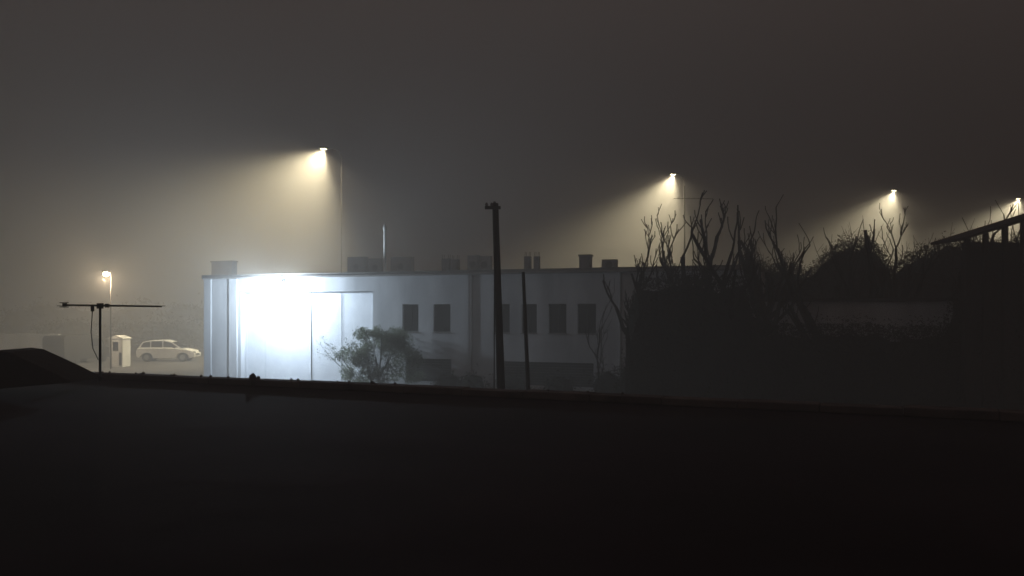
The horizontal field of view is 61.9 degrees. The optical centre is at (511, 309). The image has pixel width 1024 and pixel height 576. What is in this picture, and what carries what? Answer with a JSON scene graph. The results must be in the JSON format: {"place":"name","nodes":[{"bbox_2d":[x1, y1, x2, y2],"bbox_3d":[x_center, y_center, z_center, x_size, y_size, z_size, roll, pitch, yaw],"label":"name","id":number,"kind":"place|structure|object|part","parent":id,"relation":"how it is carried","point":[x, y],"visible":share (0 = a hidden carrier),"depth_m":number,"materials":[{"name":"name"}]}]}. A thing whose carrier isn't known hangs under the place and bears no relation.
{"place":"outdoors","nodes":[
{"label":"outdoors","id":0,"kind":"place"},
{"bbox_2d":[0,313,203,355],"bbox_3d":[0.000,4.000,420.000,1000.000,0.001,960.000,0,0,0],"label":"ground","id":1,"kind":"structure","parent":0,"point":[103,337],"depth_m":142.82,"materials":[{"name":"plant"}]},
{"bbox_2d":[0,293,203,334],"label":"distant trees","id":2,"kind":"object","parent":1,"relation":"on","point":[21,321],"visible":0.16,"depth_m":128.39,"materials":[{"name":"green plant"}]},
{"bbox_2d":[30,312,203,348],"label":"garden hedge","id":3,"kind":"object","parent":1,"relation":"on","point":[190,333],"visible":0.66,"depth_m":87.18,"materials":[{"name":"green plant"}]},
{"bbox_2d":[0,371,1023,575],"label":"flat roof building","id":4,"kind":"structure","parent":1,"relation":"on","point":[128,474],"depth_m":6.48,"materials":[{"name":"concrete"}]},
{"bbox_2d":[0,348,100,388],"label":"tiled roof ridge","id":5,"kind":"structure","parent":4,"relation":"on","point":[22,367],"depth_m":13.00,"materials":[{"name":"tile"}]},
{"bbox_2d":[59,302,161,380],"bbox_3d":[-7.303,0.583,15.600,1.809,1.434,0.480,0,0,0],"label":"television antenna","id":6,"kind":"object","parent":4,"relation":"on","point":[100,306],"visible":1,"depth_m":15.59,"materials":[{"name":"metal"}]},
{"bbox_2d":[737,215,1019,312],"bbox_3d":[22.906,-0.381,43.499,22.849,8.866,3.266,0,0,0],"label":"scrub thicket","id":7,"kind":"object","parent":1,"relation":"on","point":[934,285],"visible":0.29,"depth_m":42.90,"materials":[{"name":"green plant"}]},
{"bbox_2d":[890,189,901,254],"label":"street lamp","id":8,"kind":"object","parent":1,"relation":"on","point":[901,217],"visible":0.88,"depth_m":93.47,"materials":[{"name":"metal"}]},
{"bbox_2d":[131,348,203,351],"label":"road","id":9,"kind":"structure","parent":0,"point":[133,349],"depth_m":85.38,"materials":[{"name":"grey asphalt"}]},
{"bbox_2d":[311,292,311,379],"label":"bay posts","id":10,"kind":"object","parent":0,"point":[311,335],"visible":0.64,"depth_m":47.58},
{"bbox_2d":[75,355,585,384],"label":"forecourt","id":11,"kind":"structure","parent":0,"point":[194,366],"depth_m":59.93,"materials":[{"name":"concrete"}]},
{"bbox_2d":[0,334,59,349],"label":"garden wall","id":12,"kind":"structure","parent":11,"relation":"on","point":[12,341],"depth_m":70.00,"materials":[{"name":"paint"}]},
{"bbox_2d":[42,335,109,362],"bbox_3d":[-32.612,2.950,64.086,1.900,2.100,5.115,0,0,12],"label":"parked van","id":13,"kind":"object","parent":11,"relation":"on","point":[73,348],"visible":0.62,"depth_m":62.60,"materials":[{"name":"paint"}]},
{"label":"windows","id":14,"kind":"part","parent":13,"relation":"part of","materials":[{"name":"grey glass"}]},
{"bbox_2d":[102,270,111,368],"bbox_3d":[-27.084,0.700,57.180,0.440,6.600,0.960,0,0,0],"label":"street lamp","id":15,"kind":"object","parent":11,"relation":"on","point":[106,273],"visible":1,"depth_m":57.55,"materials":[{"name":"metal"}]},
{"bbox_2d":[109,335,131,366],"bbox_3d":[-27.554,2.901,60.000,1.112,2.198,1.000,0,0,10],"label":"guard booth","id":16,"kind":"object","parent":11,"relation":"on","point":[121,350],"visible":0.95,"depth_m":59.59,"materials":[{"name":"white paint"}]},
{"bbox_2d":[113,342,121,365],"bbox_3d":[-27.558,3.075,59.568,0.702,1.650,0.047,0,0,15],"label":"window and door","id":17,"kind":"structure","parent":16,"relation":"in","point":[115,344],"depth_m":59.57,"materials":[{"name":"grey glass"}]},
{"bbox_2d":[136,340,200,361],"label":"parked car","id":18,"kind":"object","parent":11,"relation":"on","point":[146,351],"visible":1,"depth_m":65.70,"materials":[{"name":"paint"}]},
{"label":"side windows","id":19,"kind":"part","parent":18,"relation":"part of","materials":[{"name":"grey glass"}]},
{"bbox_2d":[245,291,371,377],"bbox_3d":[-11.296,1.450,47.783,9.003,5.100,0.340,0,0,23],"label":"bay reveal","id":20,"kind":"object","parent":11,"relation":"on","point":[245,329],"visible":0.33,"depth_m":49.35,"materials":[{"name":"grey metal"}]},
{"bbox_2d":[246,292,372,381],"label":"door rails","id":21,"kind":"object","parent":20,"relation":"attached to","point":[341,319],"depth_m":47.64,"materials":[{"name":"metal"}]},
{"bbox_2d":[247,292,372,380],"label":"sliding doors","id":22,"kind":"structure","parent":20,"relation":"attached to","point":[288,336],"depth_m":47.89,"materials":[{"name":"paint"}]},
{"bbox_2d":[266,291,372,292],"bbox_3d":[-11.208,1.450,47.996,9.203,5.300,0.080,0,0,23],"label":"bay back","id":23,"kind":"object","parent":20,"relation":"attached to","point":[294,292],"visible":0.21,"depth_m":48.46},
{"bbox_2d":[319,146,341,271],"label":"street lamp","id":24,"kind":"object","parent":11,"relation":"on","point":[322,148],"visible":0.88,"depth_m":69.66,"materials":[{"name":"metal"}]},
{"bbox_2d":[333,324,426,383],"bbox_3d":[-6.703,2.369,43.543,4.668,3.318,2.797,0,0,0],"label":"olive bush","id":25,"kind":"object","parent":11,"relation":"on","point":[398,337],"visible":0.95,"depth_m":43.28,"materials":[{"name":"green plant"}]},
{"bbox_2d":[212,376,593,391],"bbox_3d":[-4.375,3.935,43.586,32.086,0.110,1.030,0,0,23],"label":"apron","id":26,"kind":"object","parent":11,"relation":"on","point":[423,384],"visible":0.11,"depth_m":43.35,"materials":[{"name":"concrete"}]},
{"bbox_2d":[211,270,752,390],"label":"front wall","id":27,"kind":"structure","parent":11,"relation":"on","point":[392,295],"depth_m":43.21,"materials":[{"name":"paint"}]},
{"bbox_2d":[204,275,468,378],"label":"pilasters","id":28,"kind":"object","parent":27,"relation":"attached to","point":[233,327],"visible":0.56,"depth_m":49.06,"materials":[{"name":"paint"}]},
{"bbox_2d":[202,267,742,375],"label":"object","id":29,"kind":"object","parent":27,"relation":"attached to","point":[620,271],"visible":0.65,"depth_m":42.93,"materials":[{"name":"metal"}]},
{"bbox_2d":[404,304,595,333],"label":"window frames","id":30,"kind":"structure","parent":27,"relation":"attached to","point":[502,317],"depth_m":42.35,"materials":[{"name":"grey metal"}]},
{"bbox_2d":[405,305,595,331],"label":"window panes","id":31,"kind":"object","parent":30,"relation":"in","point":[554,317],"visible":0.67,"depth_m":42.32,"materials":[{"name":"black glass"}]},
{"bbox_2d":[407,358,593,387],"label":"shutters","id":32,"kind":"object","parent":27,"relation":"attached to","point":[428,367],"visible":0.55,"depth_m":42.21,"materials":[{"name":"grey metal"}]},
{"bbox_2d":[409,332,596,334],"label":"window sills","id":33,"kind":"structure","parent":27,"relation":"attached to","point":[520,333],"depth_m":42.04,"materials":[{"name":"concrete"}]},
{"bbox_2d":[485,201,504,388],"bbox_3d":[-0.466,0.419,24.976,0.651,7.170,0.311,0,0,0],"label":"utility pole","id":34,"kind":"object","parent":11,"relation":"on","point":[498,319],"visible":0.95,"depth_m":24.91,"materials":[{"name":"brown wood"}]},
{"bbox_2d":[422,349,625,393],"bbox_3d":[1.050,3.182,39.653,11.913,3.019,2.208,0,0,28],"label":"hedge","id":35,"kind":"object","parent":11,"relation":"on","point":[611,382],"visible":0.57,"depth_m":38.67,"materials":[{"name":"green plant"}]},
{"bbox_2d":[522,272,529,389],"bbox_3d":[0.476,1.406,27.000,0.346,5.195,0.150,0,0,0],"label":"utility pole","id":36,"kind":"object","parent":11,"relation":"on","point":[527,373],"visible":0.6,"depth_m":26.95,"materials":[{"name":"brown wood"}]},
{"bbox_2d":[418,270,765,373],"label":"side walls","id":37,"kind":"structure","parent":11,"relation":"on","point":[763,276],"depth_m":42.71,"materials":[{"name":"paint"}]},
{"bbox_2d":[202,265,768,276],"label":"roof slab","id":38,"kind":"structure","parent":37,"relation":"on","point":[605,268],"depth_m":43.58,"materials":[{"name":"concrete"}]},
{"bbox_2d":[383,224,386,271],"bbox_3d":[-7.097,-3.395,47.627,0.220,2.763,0.220,0,0,23],"label":"flue pipe","id":39,"kind":"object","parent":38,"relation":"on","point":[384,246],"visible":0.87,"depth_m":47.56,"materials":[{"name":"silver metal"}]},
{"bbox_2d":[210,254,592,274],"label":"chimneys","id":40,"kind":"object","parent":38,"relation":"on","point":[230,267],"visible":0.72,"depth_m":58.16,"materials":[{"name":"concrete"}]},
{"bbox_2d":[347,255,617,271],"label":"air conditioners","id":41,"kind":"object","parent":38,"relation":"on","point":[366,264],"visible":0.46,"depth_m":54.09,"materials":[{"name":"metal"}]},
{"bbox_2d":[442,252,539,269],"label":"column stubs","id":42,"kind":"object","parent":38,"relation":"on","point":[450,264],"depth_m":50.34,"materials":[{"name":"concrete"}]},
{"bbox_2d":[674,186,712,256],"bbox_3d":[8.498,-3.880,40.000,1.812,3.861,0.500,0,0,0],"label":"television antenna","id":43,"kind":"object","parent":38,"relation":"on","point":[684,198],"visible":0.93,"depth_m":39.99,"materials":[{"name":"metal"}]},
{"bbox_2d":[585,280,614,392],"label":"bare tree","id":44,"kind":"object","parent":11,"relation":"on","point":[597,357],"visible":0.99,"depth_m":36.79,"materials":[{"name":"brown plant"}]},
{"bbox_2d":[602,215,659,335],"bbox_3d":[4.784,0.152,33.456,1.769,7.761,2.213,0,0,-38],"label":"bare tree","id":45,"kind":"object","parent":11,"relation":"on","point":[641,274],"visible":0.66,"depth_m":33.64,"materials":[{"name":"brown plant"}]},
{"bbox_2d":[654,204,697,290],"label":"bare tree","id":46,"kind":"object","parent":11,"relation":"on","point":[667,271],"visible":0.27,"depth_m":35.25,"materials":[{"name":"brown plant"}]},
{"bbox_2d":[659,190,728,288],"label":"bare tree","id":47,"kind":"object","parent":11,"relation":"on","point":[682,258],"visible":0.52,"depth_m":35.97,"materials":[{"name":"brown plant"}]},
{"bbox_2d":[691,209,758,319],"bbox_3d":[8.164,0.068,32.883,2.648,7.974,3.102,0,0,0],"label":"bare tree","id":48,"kind":"object","parent":11,"relation":"on","point":[734,297],"visible":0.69,"depth_m":32.78,"materials":[{"name":"brown plant"}]},
{"bbox_2d":[737,205,812,335],"bbox_3d":[10.641,-0.124,35.922,3.419,8.321,2.030,0,0,-22],"label":"bare tree","id":49,"kind":"object","parent":11,"relation":"on","point":[758,293],"visible":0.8,"depth_m":35.66,"materials":[{"name":"brown plant"}]},
{"bbox_2d":[744,228,810,334],"bbox_3d":[11.180,0.228,36.313,2.049,7.599,2.456,0,0,-9],"label":"bare tree","id":50,"kind":"object","parent":11,"relation":"on","point":[771,297],"visible":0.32,"depth_m":36.20,"materials":[{"name":"brown plant"}]},
{"bbox_2d":[758,194,818,338],"bbox_3d":[11.751,-0.470,35.681,2.484,8.966,2.011,0,0,0],"label":"bare tree","id":51,"kind":"object","parent":11,"relation":"on","point":[801,306],"visible":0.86,"depth_m":35.40,"materials":[{"name":"brown plant"}]},
{"bbox_2d":[623,265,1020,413],"bbox_3d":[15.228,0.947,32.998,21.604,6.130,2.557,0,0,0],"label":"hedge","id":52,"kind":"object","parent":11,"relation":"on","point":[694,341],"visible":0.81,"depth_m":32.28,"materials":[{"name":"green plant"}]},
{"bbox_2d":[805,227,878,297],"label":"bare tree","id":53,"kind":"object","parent":11,"relation":"on","point":[861,286],"visible":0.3,"depth_m":39.36,"materials":[{"name":"brown plant"}]},
{"bbox_2d":[754,297,958,341],"bbox_3d":[15.534,1.850,38.921,8.160,4.700,5.080,0,0,23],"label":"annex","id":54,"kind":"object","parent":11,"relation":"on","point":[894,310],"visible":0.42,"depth_m":36.35,"materials":[{"name":"paint"}]},
{"bbox_2d":[829,219,921,297],"bbox_3d":[15.777,-0.017,37.389,2.906,8.157,2.979,0,0,-37],"label":"bare tree","id":55,"kind":"object","parent":11,"relation":"on","point":[874,290],"visible":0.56,"depth_m":36.96,"materials":[{"name":"brown plant"}]},
{"bbox_2d":[860,203,939,297],"bbox_3d":[16.932,-0.395,37.713,2.241,8.859,3.320,0,0,-29],"label":"bare tree","id":56,"kind":"object","parent":11,"relation":"on","point":[907,287],"visible":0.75,"depth_m":37.72,"materials":[{"name":"brown plant"}]},
{"bbox_2d":[916,200,1019,294],"bbox_3d":[21.868,-0.582,40.604,4.362,9.258,4.413,0,0,0],"label":"bare tree","id":57,"kind":"object","parent":11,"relation":"on","point":[951,271],"visible":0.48,"depth_m":39.83,"materials":[{"name":"brown plant"}]},
{"bbox_2d":[931,214,1023,409],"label":"open shed","id":58,"kind":"structure","parent":11,"relation":"on","point":[995,270],"depth_m":31.95,"materials":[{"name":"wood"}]},
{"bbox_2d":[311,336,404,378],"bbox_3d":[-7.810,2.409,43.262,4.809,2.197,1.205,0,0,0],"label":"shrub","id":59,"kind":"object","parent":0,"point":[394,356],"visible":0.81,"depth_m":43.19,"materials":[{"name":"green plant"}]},
{"bbox_2d":[0,0,1023,313],"label":"sky","id":60,"kind":"structure","parent":0,"point":[146,143],"materials":[{"name":"grey"}]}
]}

